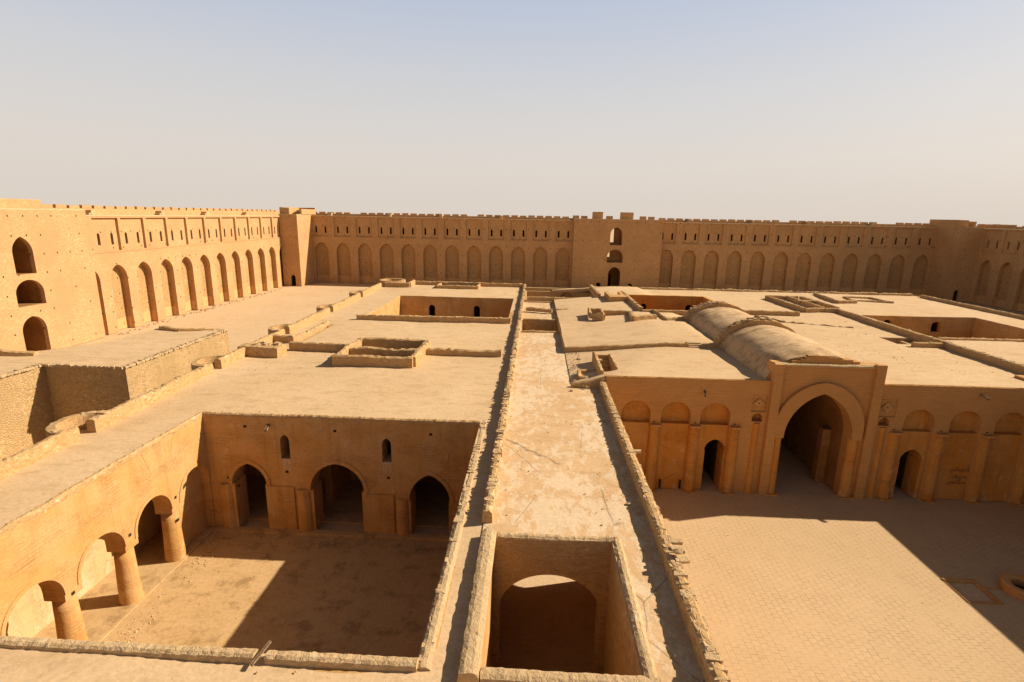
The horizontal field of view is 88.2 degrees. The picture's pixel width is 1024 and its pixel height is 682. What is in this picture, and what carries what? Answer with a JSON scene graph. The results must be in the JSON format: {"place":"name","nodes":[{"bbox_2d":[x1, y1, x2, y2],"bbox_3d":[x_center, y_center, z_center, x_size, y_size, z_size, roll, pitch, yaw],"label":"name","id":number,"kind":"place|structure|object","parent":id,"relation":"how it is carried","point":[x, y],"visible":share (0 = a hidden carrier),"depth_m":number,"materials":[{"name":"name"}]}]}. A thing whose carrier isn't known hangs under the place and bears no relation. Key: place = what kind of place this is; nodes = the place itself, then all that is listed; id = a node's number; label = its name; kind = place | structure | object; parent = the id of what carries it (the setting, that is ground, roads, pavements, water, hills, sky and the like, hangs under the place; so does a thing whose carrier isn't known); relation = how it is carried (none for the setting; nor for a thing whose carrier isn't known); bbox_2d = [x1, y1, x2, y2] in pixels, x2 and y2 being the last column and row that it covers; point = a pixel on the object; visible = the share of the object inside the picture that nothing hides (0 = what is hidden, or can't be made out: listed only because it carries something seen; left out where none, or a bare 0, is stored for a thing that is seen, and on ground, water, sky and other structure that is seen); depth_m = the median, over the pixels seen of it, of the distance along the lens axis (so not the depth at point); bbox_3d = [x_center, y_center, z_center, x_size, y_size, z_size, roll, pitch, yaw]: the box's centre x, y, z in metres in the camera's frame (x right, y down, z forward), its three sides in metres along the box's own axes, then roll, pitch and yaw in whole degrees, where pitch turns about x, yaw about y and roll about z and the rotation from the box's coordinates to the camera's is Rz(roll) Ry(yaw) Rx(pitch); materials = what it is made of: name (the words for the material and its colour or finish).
{"place":"outdoors","nodes":[
{"label":"outdoors","id":0,"kind":"place"},
{"bbox_2d":[102,532,448,657],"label":"sunken court floor","id":1,"kind":"structure","parent":0,"point":[390,617],"depth_m":28.07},
{"bbox_2d":[0,0,1023,226],"label":"sky","id":2,"kind":"structure","parent":0,"point":[879,111],"materials":[{"name":"blue"}]},
{"bbox_2d":[71,229,1023,672],"bbox_3d":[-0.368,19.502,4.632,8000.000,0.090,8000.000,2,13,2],"label":"ground","id":3,"kind":"structure","parent":0,"point":[547,621],"depth_m":34.36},
{"bbox_2d":[0,198,105,350],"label":"gate block","id":4,"kind":"structure","parent":3,"relation":"on","point":[49,296],"depth_m":74.26,"materials":[{"name":"paint"}]},
{"bbox_2d":[0,325,229,459],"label":"ruined annex","id":5,"kind":"object","parent":3,"relation":"on","point":[41,391],"visible":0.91,"depth_m":45.48,"materials":[{"name":"stone"}]},
{"bbox_2d":[41,204,283,334],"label":"fortress wall","id":6,"kind":"structure","parent":3,"relation":"on","point":[156,263],"depth_m":101.69,"materials":[{"name":"brown stone"}]},
{"bbox_2d":[0,284,522,681],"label":"palace wing","id":7,"kind":"structure","parent":3,"relation":"on","point":[105,532],"depth_m":32.05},
{"bbox_2d":[0,427,80,479],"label":"parapet wall","id":8,"kind":"structure","parent":7,"relation":"on","point":[30,455],"depth_m":25.87,"materials":[{"name":"stone"}]},
{"bbox_2d":[45,410,110,436],"bbox_3d":[-23.646,8.557,29.838,2.720,8.696,3.356,2,13,2],"label":"buttress turret","id":9,"kind":"object","parent":7,"relation":"attached to","point":[63,424],"visible":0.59,"depth_m":29.36,"materials":[{"name":"stone"}]},
{"bbox_2d":[86,363,213,432],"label":"parapet wall","id":10,"kind":"structure","parent":7,"relation":"on","point":[120,412],"depth_m":33.23,"materials":[{"name":"stone"}]},
{"bbox_2d":[191,354,228,369],"bbox_3d":[-23.402,5.660,42.050,2.720,8.697,3.356,2,13,2],"label":"buttress turret","id":11,"kind":"object","parent":7,"relation":"attached to","point":[200,362],"visible":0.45,"depth_m":41.45,"materials":[{"name":"stone"}]},
{"bbox_2d":[214,329,284,368],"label":"parapet wall","id":12,"kind":"structure","parent":7,"relation":"on","point":[222,362],"depth_m":43.85,"materials":[{"name":"stone"}]},
{"bbox_2d":[250,640,271,666],"bbox_3d":[-6.969,8.666,14.665,0.069,0.222,0.713,6,14,18],"label":"wooden spout","id":13,"kind":"object","parent":7,"relation":"on","point":[260,653],"visible":1,"depth_m":14.64,"materials":[{"name":"brown wood"}]},
{"bbox_2d":[237,341,286,357],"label":"masonry block","id":14,"kind":"structure","parent":7,"relation":"on","point":[276,349],"depth_m":45.17,"materials":[{"name":"stone"}]},
{"bbox_2d":[268,324,293,334],"bbox_3d":[-23.158,2.776,54.215,2.720,8.697,3.356,2,13,2],"label":"buttress turret","id":15,"kind":"object","parent":7,"relation":"attached to","point":[273,329],"visible":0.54,"depth_m":53.35,"materials":[{"name":"stone"}]},
{"bbox_2d":[273,321,328,342],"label":"stairwell wall","id":16,"kind":"structure","parent":7,"relation":"on","point":[306,334],"depth_m":51.86,"materials":[{"name":"stone"}]},
{"bbox_2d":[284,307,329,333],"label":"parapet wall","id":17,"kind":"structure","parent":7,"relation":"on","point":[306,321],"depth_m":57.88,"materials":[{"name":"stone"}]},
{"bbox_2d":[289,341,347,351],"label":"wall","id":18,"kind":"structure","parent":7,"relation":"on","point":[315,346],"depth_m":47.22,"materials":[{"name":"stone"}]},
{"bbox_2d":[316,304,334,310],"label":"buttress turret","id":19,"kind":"object","parent":7,"relation":"attached to","point":[321,307],"visible":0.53,"depth_m":65.79,"materials":[{"name":"stone"}]},
{"bbox_2d":[329,292,360,311],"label":"parapet wall","id":20,"kind":"structure","parent":7,"relation":"on","point":[343,303],"depth_m":70.35,"materials":[{"name":"stone"}]},
{"bbox_2d":[349,290,364,296],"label":"buttress turret","id":21,"kind":"object","parent":7,"relation":"attached to","point":[351,293],"visible":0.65,"depth_m":77.95,"materials":[{"name":"stone"}]},
{"bbox_2d":[360,283,381,296],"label":"parapet wall","id":22,"kind":"structure","parent":7,"relation":"on","point":[369,290],"depth_m":82.77,"materials":[{"name":"stone"}]},
{"bbox_2d":[332,337,430,367],"bbox_3d":[-11.133,4.676,46.810,6.886,8.863,7.001,2,13,2],"label":"light shaft","id":23,"kind":"object","parent":7,"relation":"on","point":[398,353],"visible":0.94,"depth_m":45.11,"materials":[{"name":"stone"}]},
{"bbox_2d":[388,440,390,452],"bbox_3d":[-7.613,6.273,34.292,0.580,1.570,1.320,2,13,2],"label":"window","id":24,"kind":"structure","parent":7,"relation":"in","point":[389,445],"depth_m":34.09,"materials":[{"name":"black"}]},
{"bbox_2d":[380,278,414,286],"bbox_3d":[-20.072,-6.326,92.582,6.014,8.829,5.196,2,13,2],"label":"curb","id":25,"kind":"object","parent":7,"relation":"on","point":[393,282],"visible":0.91,"depth_m":89.77,"materials":[{"name":"stone"}]},
{"bbox_2d":[430,305,434,315],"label":"doorway","id":26,"kind":"structure","parent":7,"relation":"in","point":[432,308],"depth_m":83.29,"materials":[{"name":"black"}]},
{"bbox_2d":[356,314,510,323],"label":"wall","id":27,"kind":"structure","parent":7,"relation":"on","point":[448,319],"depth_m":61.17,"materials":[{"name":"stone"}]},
{"bbox_2d":[436,282,480,288],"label":"roof curb","id":28,"kind":"structure","parent":7,"relation":"on","point":[458,285],"depth_m":88.53,"materials":[{"name":"stone"}]},
{"bbox_2d":[426,348,501,356],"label":"wall","id":29,"kind":"structure","parent":7,"relation":"on","point":[461,352],"depth_m":46.65,"materials":[{"name":"stone"}]},
{"bbox_2d":[416,281,522,287],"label":"wall","id":30,"kind":"structure","parent":7,"relation":"on","point":[483,284],"depth_m":92.16,"materials":[{"name":"stone"}]},
{"bbox_2d":[474,306,479,316],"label":"doorway","id":31,"kind":"structure","parent":7,"relation":"in","point":[476,309],"depth_m":83.12,"materials":[{"name":"black"}]},
{"bbox_2d":[482,284,525,523],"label":"dividing wall","id":32,"kind":"structure","parent":7,"relation":"on","point":[490,497],"depth_m":28.61,"materials":[{"name":"stone"}]},
{"bbox_2d":[278,207,315,285],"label":"corner tower","id":33,"kind":"structure","parent":3,"relation":"on","point":[295,224],"depth_m":144.84,"materials":[{"name":"stone"}]},
{"bbox_2d":[292,275,295,285],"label":"doorway","id":34,"kind":"structure","parent":33,"relation":"in","point":[293,276],"depth_m":146.96,"materials":[{"name":"black"}]},
{"bbox_2d":[311,212,573,287],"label":"fortress wall","id":35,"kind":"structure","parent":3,"relation":"on","point":[531,251],"depth_m":151.63,"materials":[{"name":"brown stone"}]},
{"bbox_2d":[457,302,704,681],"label":"walkway block","id":36,"kind":"structure","parent":3,"relation":"on","point":[552,527],"depth_m":21.04,"materials":[{"name":"stone"}]},
{"bbox_2d":[599,381,730,681],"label":"parapet wall","id":37,"kind":"structure","parent":36,"relation":"on","point":[709,659],"depth_m":18.28,"materials":[{"name":"stone"}]},
{"bbox_2d":[673,548,682,553],"bbox_3d":[5.839,7.388,18.567,0.365,0.220,0.261,2,13,2],"label":"loose stone","id":38,"kind":"object","parent":37,"relation":"on","point":[678,551],"visible":1,"depth_m":18.50,"materials":[{"name":"beige stone"}]},
{"bbox_2d":[571,212,663,287],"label":"gate block","id":39,"kind":"structure","parent":3,"relation":"on","point":[633,250],"depth_m":146.95,"materials":[{"name":"paint"}]},
{"bbox_2d":[607,273,610,286],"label":"inner doorway","id":40,"kind":"structure","parent":39,"relation":"in","point":[609,275],"depth_m":154.02,"materials":[{"name":"black paint"}]},
{"bbox_2d":[523,286,1023,505],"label":"palace hall block","id":41,"kind":"structure","parent":3,"relation":"on","point":[880,422],"depth_m":39.09,"materials":[{"name":"stone"}]},
{"bbox_2d":[526,307,567,312],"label":"wall","id":42,"kind":"structure","parent":41,"relation":"on","point":[534,309],"depth_m":67.53,"materials":[{"name":"stone"}]},
{"bbox_2d":[527,296,578,300],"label":"wall","id":43,"kind":"structure","parent":41,"relation":"on","point":[532,298],"depth_m":76.11,"materials":[{"name":"stone"}]},
{"bbox_2d":[589,285,600,297],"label":"wall","id":44,"kind":"structure","parent":41,"relation":"on","point":[593,290],"depth_m":79.00,"materials":[{"name":"stone"}]},
{"bbox_2d":[587,307,604,319],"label":"roof curb","id":45,"kind":"structure","parent":41,"relation":"on","point":[595,313],"depth_m":59.63,"materials":[{"name":"stone"}]},
{"bbox_2d":[577,351,617,378],"bbox_3d":[6.554,2.755,42.000,3.145,2.694,5.068,2,13,2],"label":"sunken stair","id":46,"kind":"object","parent":41,"relation":"on","point":[603,363],"visible":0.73,"depth_m":42.02,"materials":[{"name":"stone"}]},
{"bbox_2d":[604,291,626,301],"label":"masonry box","id":47,"kind":"object","parent":41,"relation":"on","point":[620,296],"visible":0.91,"depth_m":71.18,"materials":[{"name":"paint"}]},
{"bbox_2d":[603,310,629,314],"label":"wall","id":48,"kind":"structure","parent":41,"relation":"on","point":[615,312],"depth_m":61.70,"materials":[{"name":"stone"}]},
{"bbox_2d":[621,291,642,310],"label":"wall","id":49,"kind":"structure","parent":41,"relation":"on","point":[635,304],"depth_m":67.58,"materials":[{"name":"stone"}]},
{"bbox_2d":[628,311,656,320],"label":"wall","id":50,"kind":"structure","parent":41,"relation":"on","point":[632,317],"depth_m":57.90,"materials":[{"name":"stone"}]},
{"bbox_2d":[642,309,686,314],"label":"wall","id":51,"kind":"structure","parent":41,"relation":"on","point":[680,312],"depth_m":62.92,"materials":[{"name":"stone"}]},
{"bbox_2d":[652,309,683,320],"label":"wall","id":52,"kind":"structure","parent":41,"relation":"on","point":[657,313],"depth_m":58.41,"materials":[{"name":"stone"}]},
{"bbox_2d":[713,440,720,484],"bbox_3d":[15.076,9.071,40.589,1.500,4.150,0.650,2,13,2],"label":"doorway","id":53,"kind":"structure","parent":41,"relation":"in","point":[719,443],"depth_m":40.62,"materials":[{"name":"paint"}]},
{"bbox_2d":[594,286,912,295],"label":"wall","id":54,"kind":"structure","parent":41,"relation":"on","point":[829,292],"depth_m":84.56,"materials":[{"name":"stone"}]},
{"bbox_2d":[684,301,859,378],"bbox_3d":[22.269,-0.757,48.195,7.741,3.120,21.994,2,13,2],"label":"barrel vault","id":55,"kind":"object","parent":41,"relation":"on","point":[750,342],"visible":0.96,"depth_m":43.91,"materials":[{"name":"brick"}]},
{"bbox_2d":[744,309,799,315],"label":"wall","id":56,"kind":"structure","parent":41,"relation":"on","point":[775,313],"depth_m":63.83,"materials":[{"name":"stone"}]},
{"bbox_2d":[765,295,839,312],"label":"roof curb","id":57,"kind":"structure","parent":41,"relation":"on","point":[816,306],"depth_m":71.45,"materials":[{"name":"stone"}]},
{"bbox_2d":[754,315,852,327],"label":"wall","id":58,"kind":"structure","parent":41,"relation":"on","point":[757,316],"depth_m":59.21,"materials":[{"name":"stone"}]},
{"bbox_2d":[901,450,914,492],"bbox_3d":[29.308,9.592,40.069,1.600,3.900,0.650,2,13,2],"label":"doorway","id":59,"kind":"structure","parent":41,"relation":"in","point":[911,455],"depth_m":40.09,"materials":[{"name":"paint"}]},
{"bbox_2d":[825,308,1023,373],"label":"wall","id":60,"kind":"structure","parent":41,"relation":"on","point":[996,360],"depth_m":49.41,"materials":[{"name":"stone"}]},
{"bbox_2d":[911,342,943,347],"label":"wall","id":61,"kind":"structure","parent":41,"relation":"on","point":[928,344],"depth_m":48.98,"materials":[{"name":"stone"}]},
{"bbox_2d":[947,467,968,484],"bbox_3d":[32.769,9.953,38.777,1.398,1.508,0.001,2,13,2],"label":"wall writing","id":62,"kind":"object","parent":41,"relation":"attached to","point":[958,477],"depth_m":38.80,"materials":[{"name":"paint"}]},
{"bbox_2d":[980,393,990,399],"bbox_3d":[33.155,3.851,37.170,0.140,0.390,0.900,-2,14,-14],"label":"wooden spout","id":63,"kind":"object","parent":41,"relation":"attached to","point":[984,396],"visible":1,"depth_m":37.00,"materials":[{"name":"brown wood"}]},
{"bbox_2d":[658,218,937,295],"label":"fortress wall","id":64,"kind":"structure","parent":3,"relation":"on","point":[826,256],"depth_m":147.74,"materials":[{"name":"brown stone"}]},
{"bbox_2d":[774,292,1023,363],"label":"palace wing","id":65,"kind":"structure","parent":3,"relation":"on","point":[932,318],"depth_m":65.51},
{"bbox_2d":[813,292,857,303],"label":"roof curb","id":66,"kind":"structure","parent":65,"relation":"on","point":[830,299],"depth_m":74.90,"materials":[{"name":"stone"}]},
{"bbox_2d":[842,296,893,302],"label":"roof curb","id":67,"kind":"structure","parent":65,"relation":"on","point":[872,300],"depth_m":77.32,"materials":[{"name":"stone"}]},
{"bbox_2d":[930,322,937,330],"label":"doorway","id":68,"kind":"structure","parent":65,"relation":"in","point":[934,325],"depth_m":66.38,"materials":[{"name":"black"}]},
{"bbox_2d":[920,295,1023,319],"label":"parapet wall","id":69,"kind":"structure","parent":65,"relation":"on","point":[1004,313],"depth_m":71.75,"materials":[{"name":"stone"}]},
{"bbox_2d":[938,337,1023,341],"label":"wall","id":70,"kind":"structure","parent":65,"relation":"on","point":[980,339],"depth_m":52.21,"materials":[{"name":"stone"}]},
{"bbox_2d":[925,219,984,301],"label":"corner tower","id":71,"kind":"structure","parent":3,"relation":"on","point":[954,258],"depth_m":139.25,"materials":[{"name":"stone"}]},
{"bbox_2d":[952,290,956,300],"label":"doorway","id":72,"kind":"structure","parent":71,"relation":"in","point":[955,292],"depth_m":140.92,"materials":[{"name":"black"}]},
{"bbox_2d":[968,224,1023,311],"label":"fortress wall","id":73,"kind":"structure","parent":3,"relation":"on","point":[998,279],"depth_m":131.22,"materials":[{"name":"brown stone"}]},
{"bbox_2d":[111,286,993,681],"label":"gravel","id":74,"kind":"structure","parent":0,"point":[363,538],"depth_m":32.60,"materials":[{"name":"stone"}]},
{"bbox_2d":[652,488,1023,681],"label":"courtyard paving","id":75,"kind":"structure","parent":0,"point":[812,582],"depth_m":29.96,"materials":[{"name":"brick"}]},
{"bbox_2d":[941,578,1004,604],"bbox_3d":[26.171,14.138,29.536,2.819,0.408,1.995,2,13,2],"label":"drain basin","id":76,"kind":"object","parent":75,"relation":"in","point":[982,588],"visible":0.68,"depth_m":29.71,"materials":[{"name":"brick"}]},
{"bbox_2d":[999,573,1023,601],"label":"well","id":77,"kind":"object","parent":75,"relation":"on","point":[1012,584],"visible":1,"depth_m":29.74,"materials":[{"name":"brick"}]}
]}

